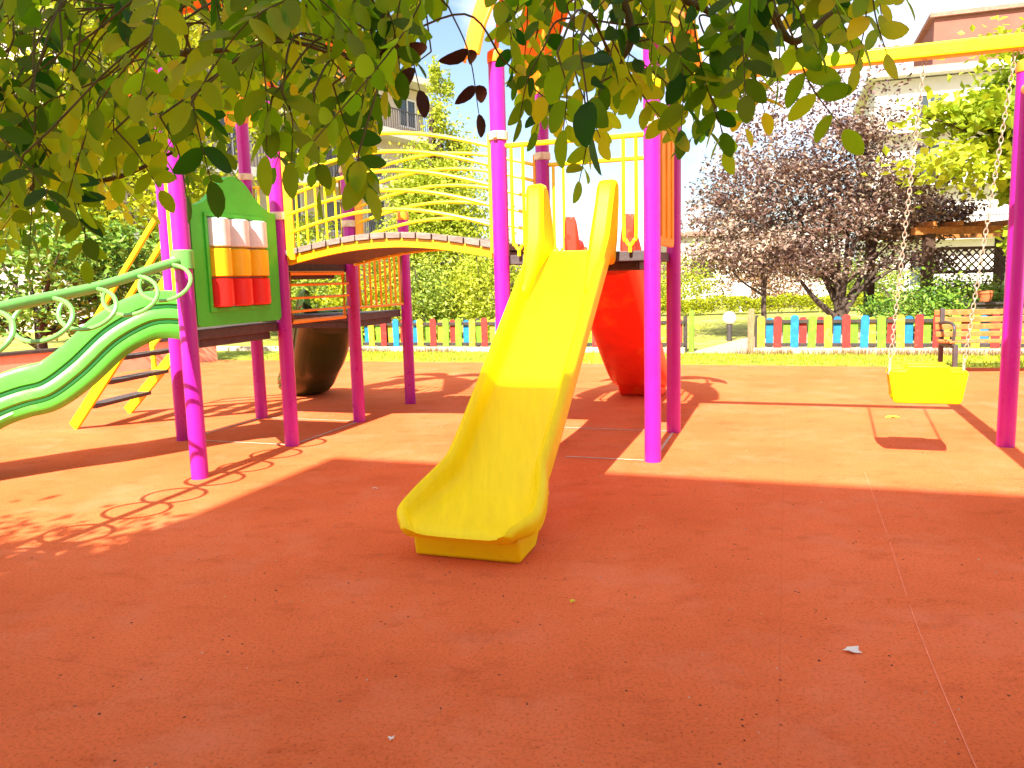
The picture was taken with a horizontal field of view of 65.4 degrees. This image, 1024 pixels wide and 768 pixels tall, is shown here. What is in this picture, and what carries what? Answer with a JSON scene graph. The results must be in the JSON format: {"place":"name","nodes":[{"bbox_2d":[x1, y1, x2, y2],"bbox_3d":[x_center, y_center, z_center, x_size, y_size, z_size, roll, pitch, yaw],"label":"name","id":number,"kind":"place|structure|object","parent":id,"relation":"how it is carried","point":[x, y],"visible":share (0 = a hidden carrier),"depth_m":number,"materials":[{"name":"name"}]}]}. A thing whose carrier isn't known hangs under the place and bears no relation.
{"place":"outdoors","nodes":[
{"label":"outdoors","id":0,"kind":"place"},
{"bbox_2d":[0,360,1023,767],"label":"rubber floor","id":1,"kind":"structure","parent":0,"point":[100,506],"depth_m":3.37,"materials":[{"name":"rubber"}]},
{"bbox_2d":[0,338,217,372],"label":"garden wall","id":2,"kind":"structure","parent":1,"relation":"on","point":[11,360],"depth_m":12.45,"materials":[{"name":"red painted concrete"}]},
{"bbox_2d":[206,417,672,459],"bbox_3d":[-0.733,0.432,6.704,4.027,0.001,1.127,1,8,18],"label":"floor joint","id":3,"kind":"object","parent":1,"relation":"on","point":[666,441],"visible":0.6,"depth_m":6.67,"materials":[{"name":"red rubber"}]},
{"bbox_2d":[0,0,1023,562],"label":"play structure","id":4,"kind":"object","parent":1,"relation":"on","point":[480,490],"visible":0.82,"depth_m":5.53,"materials":[{"name":"paint"}]},
{"bbox_2d":[886,50,1017,403],"bbox_3d":[2.744,-0.910,5.052,0.576,2.123,0.532,1,8,19],"label":"swing","id":5,"kind":"object","parent":4,"relation":"hanging from","point":[927,382],"visible":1,"depth_m":5.23,"materials":[{"name":"yellow plastic"}]},
{"bbox_2d":[38,404,1021,767],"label":"crumbs","id":6,"kind":"object","parent":1,"relation":"on","point":[540,624],"visible":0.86,"depth_m":3.08,"materials":[{"name":"rubber"}]},
{"bbox_2d":[843,646,861,652],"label":"fallen leaf","id":7,"kind":"object","parent":1,"relation":"on","point":[854,649],"visible":1,"depth_m":2.73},
{"bbox_2d":[865,474,976,767],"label":"floor seam","id":8,"kind":"object","parent":1,"relation":"on","point":[925,646],"visible":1,"depth_m":2.65,"materials":[{"name":"red rubber"}]},
{"bbox_2d":[934,308,1023,366],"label":"park bench","id":9,"kind":"object","parent":1,"relation":"on","point":[943,322],"visible":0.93,"depth_m":9.86,"materials":[{"name":"brown wood"}]},
{"bbox_2d":[0,288,1023,353],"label":"ground","id":10,"kind":"structure","parent":0,"point":[714,333],"depth_m":20.22,"materials":[{"name":"green plant"}]},
{"bbox_2d":[0,197,160,348],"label":"shrub","id":11,"kind":"object","parent":10,"relation":"on","point":[110,266],"visible":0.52,"depth_m":12.13,"materials":[{"name":"green plant"}]},
{"bbox_2d":[0,0,283,318],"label":"shade tree","id":12,"kind":"object","parent":10,"relation":"on","point":[197,195],"visible":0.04,"depth_m":18.02,"materials":[{"name":"green plant"}]},
{"bbox_2d":[0,0,442,332],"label":"apartment building","id":13,"kind":"structure","parent":10,"relation":"on","point":[405,117],"depth_m":33.78,"materials":[{"name":"paint"}]},
{"bbox_2d":[217,118,237,162],"bbox_3d":[-10.106,-8.792,28.754,0.070,2.000,1.320,3,9,30],"label":"window","id":14,"kind":"structure","parent":13,"relation":"in","point":[222,121],"depth_m":28.74,"materials":[{"name":"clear glass"}]},
{"bbox_2d":[293,193,302,235],"bbox_3d":[-8.728,-6.652,31.350,0.070,2.000,1.320,3,9,30],"label":"window","id":15,"kind":"structure","parent":13,"relation":"in","point":[299,198],"depth_m":31.74,"materials":[{"name":"clear glass"}]},
{"bbox_2d":[325,146,338,176],"bbox_3d":[-7.480,-9.466,33.285,0.070,2.000,1.320,3,9,30],"label":"window","id":16,"kind":"structure","parent":13,"relation":"in","point":[330,151],"depth_m":33.28,"materials":[{"name":"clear glass"}]},
{"bbox_2d":[324,200,341,232],"bbox_3d":[-7.417,-7.069,33.605,0.070,1.350,1.320,3,9,30],"label":"window","id":17,"kind":"structure","parent":13,"relation":"in","point":[330,206],"depth_m":33.46,"materials":[{"name":"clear glass"}]},
{"bbox_2d":[366,200,385,232],"bbox_3d":[-6.102,-7.327,35.881,0.070,2.000,1.320,3,9,30],"label":"window","id":18,"kind":"structure","parent":13,"relation":"in","point":[382,201],"depth_m":35.75,"materials":[{"name":"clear glass"}]},
{"bbox_2d":[375,147,383,178],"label":"window","id":19,"kind":"structure","parent":13,"relation":"in","point":[378,148],"depth_m":35.95,"materials":[{"name":"clear glass"}]},
{"bbox_2d":[398,99,416,129],"bbox_3d":[-4.922,-12.698,37.474,0.070,1.350,1.320,3,9,30],"label":"window","id":20,"kind":"structure","parent":13,"relation":"in","point":[409,105],"depth_m":37.53,"materials":[{"name":"clear glass"}]},
{"bbox_2d":[400,146,417,177],"bbox_3d":[-4.854,-10.141,37.816,0.070,2.000,1.320,3,9,30],"label":"window","id":21,"kind":"structure","parent":13,"relation":"in","point":[402,155],"depth_m":37.33,"materials":[{"name":"clear glass"}]},
{"bbox_2d":[270,278,363,337],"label":"shrub","id":22,"kind":"object","parent":10,"relation":"on","point":[296,289],"visible":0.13,"depth_m":18.26,"materials":[{"name":"green plant"}]},
{"bbox_2d":[264,206,384,309],"bbox_3d":[-5.735,-3.147,21.888,5.154,3.560,4.414,-2,8,0],"label":"shade tree","id":23,"kind":"object","parent":10,"relation":"on","point":[303,237],"visible":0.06,"depth_m":21.56,"materials":[{"name":"green plant"}]},
{"bbox_2d":[307,262,428,339],"bbox_3d":[-3.334,-1.833,17.811,3.341,1.803,2.014,-2,8,0],"label":"shrub","id":24,"kind":"object","parent":10,"relation":"on","point":[333,302],"visible":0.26,"depth_m":17.54,"materials":[{"name":"green plant"}]},
{"bbox_2d":[387,252,470,339],"bbox_3d":[-1.918,-1.937,17.431,2.095,2.034,2.162,3,9,33],"label":"shrub","id":25,"kind":"object","parent":10,"relation":"on","point":[420,296],"visible":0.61,"depth_m":17.22,"materials":[{"name":"green plant"}]},
{"bbox_2d":[360,54,519,321],"bbox_3d":[-2.482,-5.866,24.564,6.139,8.065,4.959,1,8,21],"label":"poplar tree","id":26,"kind":"object","parent":10,"relation":"on","point":[436,117],"visible":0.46,"depth_m":23.88,"materials":[{"name":"green plant"}]},
{"bbox_2d":[0,0,914,283],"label":"locust tree","id":27,"kind":"object","parent":10,"relation":"on","point":[250,44],"visible":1,"depth_m":0.95,"materials":[{"name":"green plant"}]},
{"bbox_2d":[433,230,521,339],"bbox_3d":[-0.470,-2.106,17.113,2.528,2.381,2.169,-2,8,0],"label":"shrub","id":28,"kind":"object","parent":10,"relation":"on","point":[481,274],"visible":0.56,"depth_m":16.80,"materials":[{"name":"green plant"}]},
{"bbox_2d":[472,265,519,317],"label":"shrub","id":29,"kind":"object","parent":10,"relation":"on","point":[493,295],"visible":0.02,"depth_m":18.04,"materials":[{"name":"green plant"}]},
{"bbox_2d":[361,316,686,351],"bbox_3d":[-0.633,-0.887,14.445,7.470,0.626,0.149,1,8,19],"label":"picket fence","id":30,"kind":"object","parent":10,"relation":"on","point":[387,334],"visible":0.2,"depth_m":14.60,"materials":[{"name":"multicoloured paint"}]},
{"bbox_2d":[217,346,1023,354],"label":"kerb","id":31,"kind":"structure","parent":10,"relation":"on","point":[383,348],"depth_m":13.52,"materials":[{"name":"concrete"}]},
{"bbox_2d":[618,246,665,293],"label":"shrub","id":32,"kind":"object","parent":10,"relation":"on","point":[662,268],"visible":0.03,"depth_m":28.29,"materials":[{"name":"green plant"}]},
{"bbox_2d":[661,241,742,309],"bbox_3d":[6.037,-3.920,27.740,4.396,2.819,2.850,-2,8,0],"label":"shrub","id":33,"kind":"object","parent":10,"relation":"on","point":[698,281],"visible":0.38,"depth_m":27.55,"materials":[{"name":"green plant"}]},
{"bbox_2d":[723,312,735,340],"bbox_3d":[4.143,-1.095,15.203,0.250,0.569,0.250,-2,8,0],"label":"globe lamp","id":34,"kind":"object","parent":10,"relation":"on","point":[729,319],"visible":0.99,"depth_m":15.13,"materials":[{"name":"white glass"}]},
{"bbox_2d":[733,282,750,311],"bbox_3d":[7.428,-2.818,25.858,0.580,0.970,0.125,-2,8,0],"label":"sign","id":35,"kind":"object","parent":10,"relation":"on","point":[743,290],"visible":0.76,"depth_m":25.77,"materials":[{"name":"white"}]},
{"bbox_2d":[681,188,826,337],"bbox_3d":[4.455,-2.258,15.201,2.736,3.025,2.653,5,10,42],"label":"plum tree","id":36,"kind":"object","parent":10,"relation":"on","point":[754,230],"visible":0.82,"depth_m":15.04,"materials":[{"name":"purple plant"}]},
{"bbox_2d":[661,227,855,301],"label":"garden house","id":37,"kind":"structure","parent":10,"relation":"on","point":[687,239],"depth_m":33.94,"materials":[{"name":"tile"}]},
{"bbox_2d":[689,256,714,280],"bbox_3d":[8.072,-4.935,33.830,1.100,1.100,0.085,-2,8,0],"label":"window","id":38,"kind":"structure","parent":37,"relation":"in","point":[689,256],"depth_m":33.82,"materials":[{"name":"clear glass"}]},
{"bbox_2d":[693,251,849,307],"bbox_3d":[9.108,-3.881,28.392,6.392,2.414,3.122,-2,8,0],"label":"shrub","id":39,"kind":"object","parent":10,"relation":"on","point":[770,286],"visible":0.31,"depth_m":28.03,"materials":[{"name":"green plant"}]},
{"bbox_2d":[661,291,882,315],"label":"hedge","id":40,"kind":"object","parent":10,"relation":"on","point":[707,304],"visible":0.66,"depth_m":24.39,"materials":[{"name":"green plant"}]},
{"bbox_2d":[681,41,992,333],"bbox_3d":[6.015,-3.646,15.772,6.436,5.551,4.426,-2,8,0],"label":"plum tree","id":41,"kind":"object","parent":10,"relation":"on","point":[877,204],"visible":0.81,"depth_m":15.19,"materials":[{"name":"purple plant"}]},
{"bbox_2d":[813,242,920,302],"bbox_3d":[12.338,-3.812,27.604,4.670,2.317,3.312,-4,8,-20],"label":"shrub","id":42,"kind":"object","parent":10,"relation":"on","point":[889,281],"visible":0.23,"depth_m":27.40,"materials":[{"name":"green plant"}]},
{"bbox_2d":[755,314,1023,348],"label":"picket fence","id":43,"kind":"object","parent":10,"relation":"on","point":[793,325],"visible":0.6,"depth_m":12.37,"materials":[{"name":"multicoloured painted wood"}]},
{"bbox_2d":[848,261,995,339],"bbox_3d":[7.379,-1.438,14.075,2.668,1.450,2.003,-2,8,0],"label":"rose bush","id":44,"kind":"object","parent":10,"relation":"on","point":[942,297],"visible":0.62,"depth_m":13.95,"materials":[{"name":"green plant"}]},
{"bbox_2d":[858,220,1007,331],"bbox_3d":[9.146,-2.144,16.090,3.400,2.110,3.000,-2,8,0],"label":"pergola","id":45,"kind":"object","parent":10,"relation":"on","point":[956,229],"visible":0.53,"depth_m":14.81,"materials":[{"name":"brown wood"}]},
{"bbox_2d":[852,2,1023,290],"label":"apartment building","id":46,"kind":"structure","parent":10,"relation":"on","point":[943,26],"depth_m":43.38,"materials":[{"name":"paint"}]},
{"bbox_2d":[909,251,934,286],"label":"window","id":47,"kind":"structure","parent":46,"relation":"in","point":[911,282],"depth_m":44.89,"materials":[{"name":"clear glass"}]},
{"bbox_2d":[914,143,940,173],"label":"window","id":48,"kind":"structure","parent":46,"relation":"in","point":[918,152],"depth_m":43.88,"materials":[{"name":"clear glass"}]},
{"bbox_2d":[915,92,942,118],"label":"window","id":49,"kind":"structure","parent":46,"relation":"in","point":[924,102],"depth_m":43.56,"materials":[{"name":"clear glass"}]},
{"bbox_2d":[861,15,1023,255],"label":"catalpa tree","id":50,"kind":"object","parent":10,"relation":"on","point":[982,110],"visible":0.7,"depth_m":12.66,"materials":[{"name":"green plant"}]},
{"bbox_2d":[898,263,1003,333],"bbox_3d":[8.149,-1.546,14.898,2.102,1.403,1.092,-1,8,7],"label":"rose bush","id":51,"kind":"object","parent":10,"relation":"on","point":[971,292],"visible":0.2,"depth_m":14.79,"materials":[{"name":"green plant"}]},
{"bbox_2d":[932,281,1003,328],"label":"shrub","id":52,"kind":"object","parent":10,"relation":"on","point":[999,298],"visible":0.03,"depth_m":16.33,"materials":[{"name":"green plant"}]},
{"bbox_2d":[941,301,1023,338],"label":"planter","id":53,"kind":"object","parent":10,"relation":"on","point":[992,305],"visible":0.21,"depth_m":14.02,"materials":[{"name":"brown wood"}]},
{"bbox_2d":[977,290,993,301],"bbox_3d":[8.382,-1.556,14.148,0.300,0.202,0.295,-2,8,0],"label":"flower pot","id":54,"kind":"object","parent":53,"relation":"on","point":[987,295],"visible":0.86,"depth_m":14.06,"materials":[{"name":"ceramic"}]},
{"bbox_2d":[217,350,1023,367],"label":"lawn","id":55,"kind":"structure","parent":0,"point":[233,355],"depth_m":11.91,"materials":[{"name":"green plant"}]},
{"bbox_2d":[348,344,1023,355],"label":"weeds","id":56,"kind":"object","parent":55,"relation":"on","point":[842,352],"visible":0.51,"depth_m":12.14,"materials":[{"name":"plant"}]},
{"bbox_2d":[299,0,1023,272],"label":"sky","id":57,"kind":"structure","parent":0,"point":[447,38],"materials":[{"name":"white"}]},
{"bbox_2d":[690,332,932,353],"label":"path","id":58,"kind":"structure","parent":0,"point":[738,345],"depth_m":13.93,"materials":[{"name":"grey concrete"}]},
{"bbox_2d":[689,311,693,351],"bbox_3d":[2.969,-0.871,13.186,0.075,0.680,0.060,1,8,19],"label":"gate post","id":59,"kind":"object","parent":58,"relation":"on","point":[691,331],"visible":1,"depth_m":13.16,"materials":[{"name":"wood"}]},
{"bbox_2d":[747,309,754,351],"bbox_3d":[3.859,-0.864,12.880,0.102,0.700,0.070,1,8,19],"label":"gate post","id":60,"kind":"object","parent":58,"relation":"on","point":[751,317],"visible":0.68,"depth_m":12.85,"materials":[{"name":"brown wood"}]}
]}

